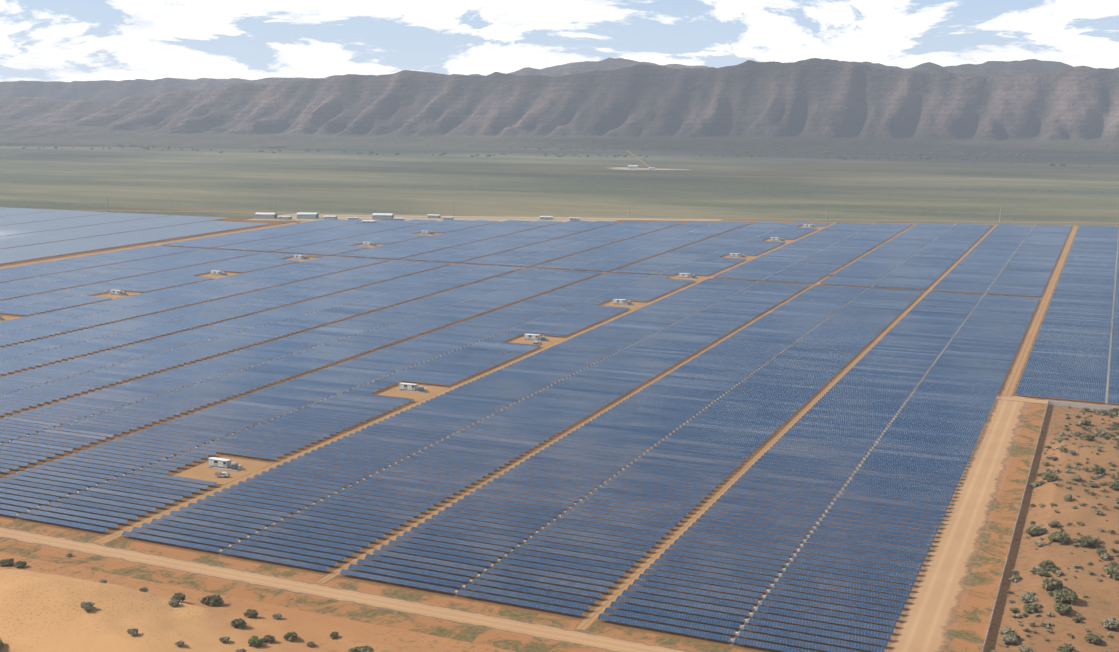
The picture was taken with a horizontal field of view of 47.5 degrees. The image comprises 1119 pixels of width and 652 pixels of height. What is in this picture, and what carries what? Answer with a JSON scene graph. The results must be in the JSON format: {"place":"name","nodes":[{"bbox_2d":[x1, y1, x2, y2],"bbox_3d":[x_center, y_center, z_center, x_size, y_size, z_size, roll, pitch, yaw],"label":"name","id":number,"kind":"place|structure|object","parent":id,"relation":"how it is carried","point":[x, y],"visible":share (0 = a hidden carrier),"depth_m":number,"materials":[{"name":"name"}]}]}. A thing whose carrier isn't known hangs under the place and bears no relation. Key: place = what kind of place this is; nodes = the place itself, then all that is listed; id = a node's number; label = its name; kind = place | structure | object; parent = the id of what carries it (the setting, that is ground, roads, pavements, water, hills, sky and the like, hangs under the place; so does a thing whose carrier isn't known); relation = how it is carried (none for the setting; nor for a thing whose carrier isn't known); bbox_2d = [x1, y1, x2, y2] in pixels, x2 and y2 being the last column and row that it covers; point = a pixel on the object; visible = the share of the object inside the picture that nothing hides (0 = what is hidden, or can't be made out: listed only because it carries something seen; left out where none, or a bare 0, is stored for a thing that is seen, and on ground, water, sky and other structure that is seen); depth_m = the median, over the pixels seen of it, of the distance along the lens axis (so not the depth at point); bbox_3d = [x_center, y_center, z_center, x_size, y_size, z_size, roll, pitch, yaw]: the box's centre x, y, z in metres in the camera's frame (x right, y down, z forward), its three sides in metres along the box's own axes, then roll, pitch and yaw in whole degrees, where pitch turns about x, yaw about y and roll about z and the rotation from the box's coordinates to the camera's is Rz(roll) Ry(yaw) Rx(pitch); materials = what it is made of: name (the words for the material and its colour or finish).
{"place":"outdoors","nodes":[
{"label":"outdoors","id":0,"kind":"place"},
{"bbox_2d":[0,221,310,268],"bbox_3d":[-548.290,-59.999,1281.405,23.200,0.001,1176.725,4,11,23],"label":"track","id":1,"kind":"structure","parent":0,"point":[82,255],"depth_m":1451.67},
{"bbox_2d":[0,119,311,148],"bbox_3d":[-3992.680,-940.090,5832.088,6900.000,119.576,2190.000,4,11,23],"label":"mountain foothills","id":2,"kind":"structure","parent":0,"point":[14,130],"depth_m":4919.49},
{"bbox_2d":[91,223,834,543],"bbox_3d":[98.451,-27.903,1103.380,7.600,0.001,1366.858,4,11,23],"label":"track","id":3,"kind":"structure","parent":0,"point":[109,537],"depth_m":638.36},
{"bbox_2d":[0,400,1046,651],"bbox_3d":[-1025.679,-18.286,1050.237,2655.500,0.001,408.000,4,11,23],"label":"verge grass","id":4,"kind":"structure","parent":0,"point":[966,628],"depth_m":444.31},
{"bbox_2d":[0,527,687,651],"bbox_3d":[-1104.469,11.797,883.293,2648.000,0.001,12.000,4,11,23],"label":"perimeter road","id":5,"kind":"structure","parent":4,"relation":"on","point":[545,631],"depth_m":436.25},
{"bbox_2d":[0,58,1118,153],"bbox_3d":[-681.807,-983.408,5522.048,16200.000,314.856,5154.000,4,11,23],"label":"mountain range","id":6,"kind":"structure","parent":0,"point":[814,104],"depth_m":4821.74,"materials":[{"name":"stone"}]},
{"bbox_2d":[0,146,1118,225],"bbox_3d":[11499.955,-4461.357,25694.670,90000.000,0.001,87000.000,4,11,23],"label":"ground","id":7,"kind":"structure","parent":0,"point":[245,183],"depth_m":2505.09,"materials":[{"name":"plant"}]},
{"bbox_2d":[248,216,616,221],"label":"dirt ground strip","id":8,"kind":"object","parent":7,"relation":"on","point":[294,218],"visible":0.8,"depth_m":1770.18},
{"bbox_2d":[255,213,276,218],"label":"site building","id":9,"kind":"structure","parent":8,"relation":"on","point":[265,215],"depth_m":1780.40,"materials":[{"name":"white paint"}]},
{"bbox_2d":[278,216,291,218],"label":"site building","id":10,"kind":"structure","parent":8,"relation":"on","point":[285,217],"depth_m":1769.73,"materials":[{"name":"white paint"}]},
{"bbox_2d":[297,212,318,218],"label":"site building","id":11,"kind":"structure","parent":8,"relation":"on","point":[302,215],"depth_m":1782.09,"materials":[{"name":"white paint"}]},
{"bbox_2d":[324,216,336,218],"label":"site building","id":12,"kind":"structure","parent":8,"relation":"on","point":[330,217],"depth_m":1771.15,"materials":[{"name":"white paint"}]},
{"bbox_2d":[362,220,374,222],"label":"site building","id":13,"kind":"structure","parent":8,"relation":"on","point":[368,221],"depth_m":1706.17,"materials":[{"name":"white paint"}]},
{"bbox_2d":[372,213,393,219],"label":"site building","id":14,"kind":"structure","parent":8,"relation":"on","point":[383,216],"depth_m":1770.71,"materials":[{"name":"white paint"}]},
{"bbox_2d":[428,214,439,217],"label":"site building","id":15,"kind":"structure","parent":8,"relation":"on","point":[433,216],"depth_m":1789.26,"materials":[{"name":"white paint"}]},
{"bbox_2d":[540,216,552,219],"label":"site building","id":16,"kind":"structure","parent":8,"relation":"on","point":[546,217],"depth_m":1765.52,"materials":[{"name":"white paint"}]},
{"bbox_2d":[569,217,579,220],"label":"site building","id":17,"kind":"structure","parent":8,"relation":"on","point":[575,218],"depth_m":1754.13,"materials":[{"name":"white paint"}]},
{"bbox_2d":[284,214,722,220],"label":"laydown strip","id":18,"kind":"object","parent":7,"relation":"on","point":[524,217],"visible":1,"depth_m":1800.05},
{"bbox_2d":[6,147,1080,183],"bbox_3d":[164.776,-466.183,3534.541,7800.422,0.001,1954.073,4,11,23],"label":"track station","id":19,"kind":"object","parent":7,"relation":"on","point":[553,172],"visible":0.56,"depth_m":2944.85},
{"bbox_2d":[96,210,1083,222],"bbox_3d":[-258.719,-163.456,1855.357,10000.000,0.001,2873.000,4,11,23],"label":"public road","id":20,"kind":"structure","parent":7,"relation":"on","point":[604,216],"depth_m":1815.05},
{"bbox_2d":[612,167,688,169],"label":"dirt pad","id":21,"kind":"structure","parent":7,"relation":"on","point":[623,168],"depth_m":2984.85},
{"bbox_2d":[0,405,1118,651],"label":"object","id":22,"kind":"structure","parent":0,"point":[40,607],"depth_m":412.55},
{"bbox_2d":[0,558,14,565],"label":"bush","id":23,"kind":"object","parent":22,"relation":"on","point":[6,562],"visible":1,"depth_m":461.83,"materials":[{"name":"green plant"}]},
{"bbox_2d":[13,561,26,567],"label":"bush","id":24,"kind":"object","parent":22,"relation":"on","point":[20,564],"visible":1,"depth_m":460.23,"materials":[{"name":"green plant"}]},
{"bbox_2d":[81,602,94,610],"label":"shrub","id":25,"kind":"object","parent":22,"relation":"on","point":[86,606],"visible":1,"depth_m":398.19,"materials":[{"name":"green plant"}]},
{"bbox_2d":[127,628,138,635],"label":"shrub","id":26,"kind":"object","parent":22,"relation":"on","point":[133,632],"visible":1,"depth_m":384.37,"materials":[{"name":"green plant"}]},
{"bbox_2d":[168,599,178,606],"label":"shrub","id":27,"kind":"object","parent":22,"relation":"on","point":[173,603],"visible":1,"depth_m":412.27,"materials":[{"name":"green plant"}]},
{"bbox_2d":[170,593,185,600],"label":"bush","id":28,"kind":"object","parent":22,"relation":"on","point":[179,596],"visible":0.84,"depth_m":420.90,"materials":[{"name":"green plant"}]},
{"bbox_2d":[174,641,184,646],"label":"shrub","id":29,"kind":"object","parent":22,"relation":"on","point":[179,643],"visible":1,"depth_m":379.64,"materials":[{"name":"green plant"}]},
{"bbox_2d":[200,594,223,606],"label":"bush","id":30,"kind":"object","parent":22,"relation":"on","point":[215,599],"visible":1,"depth_m":423.96,"materials":[{"name":"green plant"}]},
{"bbox_2d":[219,636,229,641],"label":"shrub","id":31,"kind":"object","parent":22,"relation":"on","point":[223,639],"visible":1,"depth_m":387.03,"materials":[{"name":"green plant"}]},
{"bbox_2d":[231,618,246,628],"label":"bush","id":32,"kind":"object","parent":22,"relation":"on","point":[241,623],"visible":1,"depth_m":401.88,"materials":[{"name":"green plant"}]},
{"bbox_2d":[244,609,257,617],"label":"bush","id":33,"kind":"object","parent":22,"relation":"on","point":[249,613],"visible":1,"depth_m":411.87,"materials":[{"name":"green plant"}]},
{"bbox_2d":[248,636,263,646],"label":"shrub","id":34,"kind":"object","parent":22,"relation":"on","point":[255,641],"visible":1,"depth_m":387.05,"materials":[{"name":"green plant"}]},
{"bbox_2d":[262,635,274,642],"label":"bush","id":35,"kind":"object","parent":22,"relation":"on","point":[265,638],"visible":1,"depth_m":391.61,"materials":[{"name":"green plant"}]},
{"bbox_2d":[272,613,281,618],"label":"shrub","id":36,"kind":"object","parent":22,"relation":"on","point":[277,616],"visible":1,"depth_m":413.57,"materials":[{"name":"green plant"}]},
{"bbox_2d":[283,631,297,640],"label":"bush","id":37,"kind":"object","parent":22,"relation":"on","point":[289,636],"visible":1,"depth_m":395.20,"materials":[{"name":"green plant"}]},
{"bbox_2d":[306,641,315,646],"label":"shrub","id":38,"kind":"object","parent":22,"relation":"on","point":[311,643],"visible":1,"depth_m":391.77,"materials":[{"name":"green plant"}]},
{"bbox_2d":[329,632,338,638],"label":"bush","id":39,"kind":"object","parent":22,"relation":"on","point":[333,635],"visible":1,"depth_m":398.05,"materials":[{"name":"green plant"}]},
{"bbox_2d":[349,646,373,651],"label":"bush","id":40,"kind":"object","parent":22,"relation":"on","point":[364,649],"visible":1,"depth_m":383.12,"materials":[{"name":"green plant"}]},
{"bbox_2d":[1000,627,1011,633],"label":"bush","id":41,"kind":"object","parent":22,"relation":"on","point":[1005,630],"visible":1,"depth_m":404.08,"materials":[{"name":"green plant"}]},
{"bbox_2d":[1001,634,1017,642],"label":"shrub","id":42,"kind":"object","parent":22,"relation":"on","point":[1006,638],"visible":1,"depth_m":396.26,"materials":[{"name":"grey plant"}]},
{"bbox_2d":[1008,632,1019,637],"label":"bush","id":43,"kind":"object","parent":22,"relation":"on","point":[1012,634],"visible":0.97,"depth_m":399.05,"materials":[{"name":"green plant"}]},
{"bbox_2d":[1017,646,1035,651],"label":"shrub","id":44,"kind":"object","parent":22,"relation":"on","point":[1025,649],"visible":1,"depth_m":387.15,"materials":[{"name":"green plant"}]},
{"bbox_2d":[1019,594,1037,602],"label":"shrub","id":45,"kind":"object","parent":22,"relation":"on","point":[1026,598],"visible":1,"depth_m":425.32,"materials":[{"name":"green plant"}]},
{"bbox_2d":[1023,603,1037,612],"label":"bush","id":46,"kind":"object","parent":22,"relation":"on","point":[1029,608],"visible":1,"depth_m":416.62,"materials":[{"name":"green plant"}]},
{"bbox_2d":[1025,526,1046,535],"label":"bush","id":47,"kind":"object","parent":22,"relation":"on","point":[1032,531],"visible":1,"depth_m":490.76,"materials":[{"name":"green plant"}]},
{"bbox_2d":[1032,565,1041,571],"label":"bush","id":48,"kind":"object","parent":22,"relation":"on","point":[1037,567],"visible":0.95,"depth_m":452.55,"materials":[{"name":"green plant"}]},
{"bbox_2d":[1034,541,1045,545],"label":"bush","id":49,"kind":"object","parent":22,"relation":"on","point":[1038,543],"visible":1,"depth_m":478.19,"materials":[{"name":"green plant"}]},
{"bbox_2d":[1036,570,1050,575],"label":"bush","id":50,"kind":"object","parent":22,"relation":"on","point":[1043,572],"visible":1,"depth_m":447.28,"materials":[{"name":"green plant"}]},
{"bbox_2d":[1037,560,1056,570],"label":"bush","id":51,"kind":"object","parent":22,"relation":"on","point":[1044,564],"visible":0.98,"depth_m":454.14,"materials":[{"name":"green plant"}]},
{"bbox_2d":[1041,471,1057,480],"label":"bush","id":52,"kind":"object","parent":22,"relation":"on","point":[1048,476],"visible":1,"depth_m":556.59,"materials":[{"name":"green plant"}]},
{"bbox_2d":[1047,521,1060,526],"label":"bush","id":53,"kind":"object","parent":22,"relation":"on","point":[1053,524],"visible":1,"depth_m":494.70,"materials":[{"name":"green plant"}]},
{"bbox_2d":[1042,577,1066,590],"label":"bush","id":54,"kind":"object","parent":22,"relation":"on","point":[1052,583],"visible":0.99,"depth_m":432.02,"materials":[{"name":"green plant"}]},
{"bbox_2d":[1048,531,1071,543],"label":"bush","id":55,"kind":"object","parent":22,"relation":"on","point":[1063,537],"visible":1,"depth_m":481.14,"materials":[{"name":"green plant"}]},
{"bbox_2d":[1053,603,1071,612],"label":"bush","id":56,"kind":"object","parent":22,"relation":"on","point":[1062,608],"visible":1,"depth_m":413.27,"materials":[{"name":"green plant"}]},
{"bbox_2d":[1052,588,1078,603],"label":"bush","id":57,"kind":"object","parent":22,"relation":"on","point":[1061,596],"visible":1,"depth_m":422.21,"materials":[{"name":"green plant"}]},
{"bbox_2d":[1057,643,1078,651],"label":"bush","id":58,"kind":"object","parent":22,"relation":"on","point":[1065,647],"visible":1,"depth_m":384.67,"materials":[{"name":"green plant"}]},
{"bbox_2d":[1070,475,1081,479],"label":"shrub","id":59,"kind":"object","parent":22,"relation":"on","point":[1076,477],"visible":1,"depth_m":556.82,"materials":[{"name":"green plant"}]},
{"bbox_2d":[1071,617,1081,622],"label":"bush","id":60,"kind":"object","parent":22,"relation":"on","point":[1078,619],"visible":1,"depth_m":408.27,"materials":[{"name":"green plant"}]},
{"bbox_2d":[1072,431,1081,435],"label":"shrub","id":61,"kind":"object","parent":22,"relation":"on","point":[1076,433],"visible":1,"depth_m":633.00,"materials":[{"name":"green plant"}]},
{"bbox_2d":[1079,418,1090,424],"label":"shrub","id":62,"kind":"object","parent":22,"relation":"on","point":[1085,421],"visible":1,"depth_m":660.39,"materials":[{"name":"green plant"}]},
{"bbox_2d":[1076,534,1097,545],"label":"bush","id":63,"kind":"object","parent":22,"relation":"on","point":[1087,540],"visible":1,"depth_m":475.88,"materials":[{"name":"green plant"}]},
{"bbox_2d":[1079,433,1095,440],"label":"bush","id":64,"kind":"object","parent":22,"relation":"on","point":[1088,436],"visible":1,"depth_m":623.14,"materials":[{"name":"green plant"}]},
{"bbox_2d":[1087,482,1097,486],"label":"shrub","id":65,"kind":"object","parent":22,"relation":"on","point":[1094,484],"visible":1,"depth_m":550.19,"materials":[{"name":"green plant"}]},
{"bbox_2d":[1084,633,1102,642],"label":"bush","id":66,"kind":"object","parent":22,"relation":"on","point":[1092,638],"visible":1,"depth_m":394.89,"materials":[{"name":"green plant"}]},
{"bbox_2d":[1090,466,1105,474],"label":"bush","id":67,"kind":"object","parent":22,"relation":"on","point":[1098,469],"visible":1,"depth_m":564.90,"materials":[{"name":"green plant"}]},
{"bbox_2d":[1093,509,1103,514],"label":"bush","id":68,"kind":"object","parent":22,"relation":"on","point":[1100,512],"visible":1,"depth_m":507.05,"materials":[{"name":"green plant"}]},
{"bbox_2d":[1095,431,1105,436],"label":"shrub","id":69,"kind":"object","parent":22,"relation":"on","point":[1100,433],"visible":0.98,"depth_m":635.73,"materials":[{"name":"green plant"}]},
{"bbox_2d":[1096,548,1108,555],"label":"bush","id":70,"kind":"object","parent":22,"relation":"on","point":[1100,552],"visible":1,"depth_m":466.32,"materials":[{"name":"green plant"}]},
{"bbox_2d":[1097,410,1108,414],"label":"shrub","id":71,"kind":"object","parent":22,"relation":"on","point":[1105,412],"visible":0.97,"depth_m":680.28,"materials":[{"name":"green plant"}]},
{"bbox_2d":[1099,553,1108,559],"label":"bush","id":72,"kind":"object","parent":22,"relation":"on","point":[1104,556],"visible":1,"depth_m":462.39,"materials":[{"name":"green plant"}]},
{"bbox_2d":[1101,617,1118,628],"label":"shrub","id":73,"kind":"object","parent":22,"relation":"on","point":[1110,622],"visible":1,"depth_m":403.95,"materials":[{"name":"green plant"}]},
{"bbox_2d":[1104,564,1118,579],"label":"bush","id":74,"kind":"object","parent":22,"relation":"on","point":[1112,569],"visible":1,"depth_m":443.50,"materials":[{"name":"green plant"}]},
{"bbox_2d":[1108,408,1118,413],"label":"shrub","id":75,"kind":"object","parent":22,"relation":"on","point":[1114,410],"visible":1,"depth_m":682.44,"materials":[{"name":"green plant"}]},
{"bbox_2d":[1109,480,1118,488],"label":"bush","id":76,"kind":"object","parent":22,"relation":"on","point":[1114,484],"visible":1,"depth_m":544.81,"materials":[{"name":"green plant"}]},
{"bbox_2d":[0,208,1118,651],"bbox_3d":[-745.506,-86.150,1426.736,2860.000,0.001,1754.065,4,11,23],"label":"ground","id":77,"kind":"structure","parent":0,"point":[434,592],"depth_m":545.71,"materials":[{"name":"soil"}]},
{"bbox_2d":[0,207,268,263],"bbox_3d":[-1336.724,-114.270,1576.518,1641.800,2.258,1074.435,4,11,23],"label":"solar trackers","id":78,"kind":"object","parent":77,"relation":"on","point":[73,245],"depth_m":1621.13,"materials":[{"name":"glass"}]},
{"bbox_2d":[1,220,738,478],"bbox_3d":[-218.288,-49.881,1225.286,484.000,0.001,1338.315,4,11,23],"label":"minor track","id":79,"kind":"object","parent":77,"relation":"on","point":[205,408],"visible":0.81,"depth_m":703.35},
{"bbox_2d":[0,226,823,484],"bbox_3d":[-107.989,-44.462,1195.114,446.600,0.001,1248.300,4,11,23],"label":"dirt pads","id":80,"kind":"object","parent":77,"relation":"on","point":[203,471],"visible":0.7,"depth_m":730.41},
{"bbox_2d":[109,289,126,295],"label":"inverter station","id":81,"kind":"object","parent":80,"relation":"on","point":[118,292],"visible":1,"depth_m":1096.18,"materials":[{"name":"white paint"}]},
{"bbox_2d":[211,270,226,275],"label":"inverter station","id":82,"kind":"object","parent":80,"relation":"on","point":[218,273],"visible":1,"depth_m":1216.94,"materials":[{"name":"white paint"}]},
{"bbox_2d":[215,472,229,477],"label":"ute","id":83,"kind":"object","parent":80,"relation":"on","point":[221,474],"visible":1,"depth_m":570.86,"materials":[{"name":"white paint"}]},
{"bbox_2d":[208,457,243,471],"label":"inverter station","id":84,"kind":"object","parent":80,"relation":"on","point":[220,463],"visible":1,"depth_m":584.44,"materials":[{"name":"white paint"}]},
{"bbox_2d":[294,255,308,259],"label":"inverter station","id":85,"kind":"object","parent":80,"relation":"on","point":[300,257],"visible":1,"depth_m":1337.88,"materials":[{"name":"white paint"}]},
{"bbox_2d":[363,242,377,245],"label":"inverter station","id":86,"kind":"object","parent":80,"relation":"on","point":[368,244],"visible":1,"depth_m":1458.94,"materials":[{"name":"white paint"}]},
{"bbox_2d":[399,382,427,392],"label":"inverter station","id":87,"kind":"object","parent":80,"relation":"on","point":[410,387],"visible":1,"depth_m":738.18,"materials":[{"name":"white paint"}]},
{"bbox_2d":[421,231,433,234],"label":"inverter station","id":88,"kind":"object","parent":80,"relation":"on","point":[427,232],"visible":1,"depth_m":1580.08,"materials":[{"name":"white paint"}]},
{"bbox_2d":[524,333,548,341],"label":"inverter station","id":89,"kind":"object","parent":80,"relation":"on","point":[533,337],"visible":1,"depth_m":891.89,"materials":[{"name":"white paint"}]},
{"bbox_2d":[613,299,633,305],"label":"inverter station","id":90,"kind":"object","parent":80,"relation":"on","point":[619,301],"visible":1,"depth_m":1045.49,"materials":[{"name":"white paint"}]},
{"bbox_2d":[679,273,696,278],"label":"inverter station","id":91,"kind":"object","parent":80,"relation":"on","point":[684,275],"visible":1,"depth_m":1200.07,"materials":[{"name":"white paint"}]},
{"bbox_2d":[730,253,745,257],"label":"inverter station","id":92,"kind":"object","parent":80,"relation":"on","point":[736,255],"visible":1,"depth_m":1352.71,"materials":[{"name":"white paint"}]},
{"bbox_2d":[770,237,784,240],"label":"inverter station","id":93,"kind":"object","parent":80,"relation":"on","point":[775,239],"visible":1,"depth_m":1507.93,"materials":[{"name":"white paint"}]},
{"bbox_2d":[804,224,816,227],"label":"inverter station","id":94,"kind":"object","parent":80,"relation":"on","point":[808,226],"visible":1,"depth_m":1660.30,"materials":[{"name":"white paint"}]},
{"bbox_2d":[0,219,1071,651],"bbox_3d":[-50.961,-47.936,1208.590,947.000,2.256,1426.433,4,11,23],"label":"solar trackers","id":95,"kind":"object","parent":77,"relation":"on","point":[944,411],"depth_m":730.89,"materials":[{"name":"blue glass"}]},
{"bbox_2d":[4,230,1118,645],"bbox_3d":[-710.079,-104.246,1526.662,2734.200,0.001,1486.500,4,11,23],"label":"gravel track","id":96,"kind":"structure","parent":77,"relation":"on","point":[610,480],"depth_m":550.97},
{"bbox_2d":[198,249,1040,299],"bbox_3d":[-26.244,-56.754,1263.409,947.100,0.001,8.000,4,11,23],"label":"track","id":97,"kind":"object","parent":77,"relation":"on","point":[524,268],"visible":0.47,"depth_m":1265.90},
{"bbox_2d":[277,215,1075,225],"bbox_3d":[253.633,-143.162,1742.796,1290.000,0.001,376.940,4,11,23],"label":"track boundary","id":98,"kind":"object","parent":77,"relation":"on","point":[656,220],"visible":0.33,"depth_m":1756.47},
{"bbox_2d":[889,395,1026,651],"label":"dirt road","id":99,"kind":"structure","parent":77,"relation":"on","point":[932,604],"depth_m":486.98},
{"bbox_2d":[982,400,1118,651],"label":"perimeter fence","id":100,"kind":"object","parent":77,"relation":"on","point":[1080,405],"visible":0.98,"depth_m":650.99,"materials":[{"name":"grey"}]},
{"bbox_2d":[1015,225,1118,403],"bbox_3d":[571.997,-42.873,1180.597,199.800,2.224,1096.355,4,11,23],"label":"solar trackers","id":101,"kind":"structure","parent":77,"relation":"on","point":[1070,353],"depth_m":919.80,"materials":[{"name":"blue glass"}]},
{"bbox_2d":[0,58,1118,99],"bbox_3d":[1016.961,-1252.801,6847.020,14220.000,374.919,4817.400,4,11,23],"label":"mountain range","id":102,"kind":"structure","parent":0,"point":[109,89],"depth_m":7265.52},
{"bbox_2d":[0,0,1118,81],"label":"sky","id":103,"kind":"structure","parent":0,"point":[41,40],"materials":[{"name":"white"}]},
{"bbox_2d":[315,224,915,583],"bbox_3d":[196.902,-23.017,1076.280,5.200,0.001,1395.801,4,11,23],"label":"track","id":104,"kind":"structure","parent":0,"point":[330,576],"depth_m":586.73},
{"bbox_2d":[574,225,996,630],"bbox_3d":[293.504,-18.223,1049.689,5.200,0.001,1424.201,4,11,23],"label":"track","id":105,"kind":"structure","parent":0,"point":[587,621],"depth_m":551.07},
{"bbox_2d":[1000,226,1077,396],"bbox_3d":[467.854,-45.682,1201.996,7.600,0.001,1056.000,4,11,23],"label":"track","id":106,"kind":"structure","parent":0,"point":[1011,383],"depth_m":942.45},
{"bbox_2d":[996,396,1118,406],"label":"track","id":107,"kind":"structure","parent":0,"point":[1030,400],"depth_m":716.06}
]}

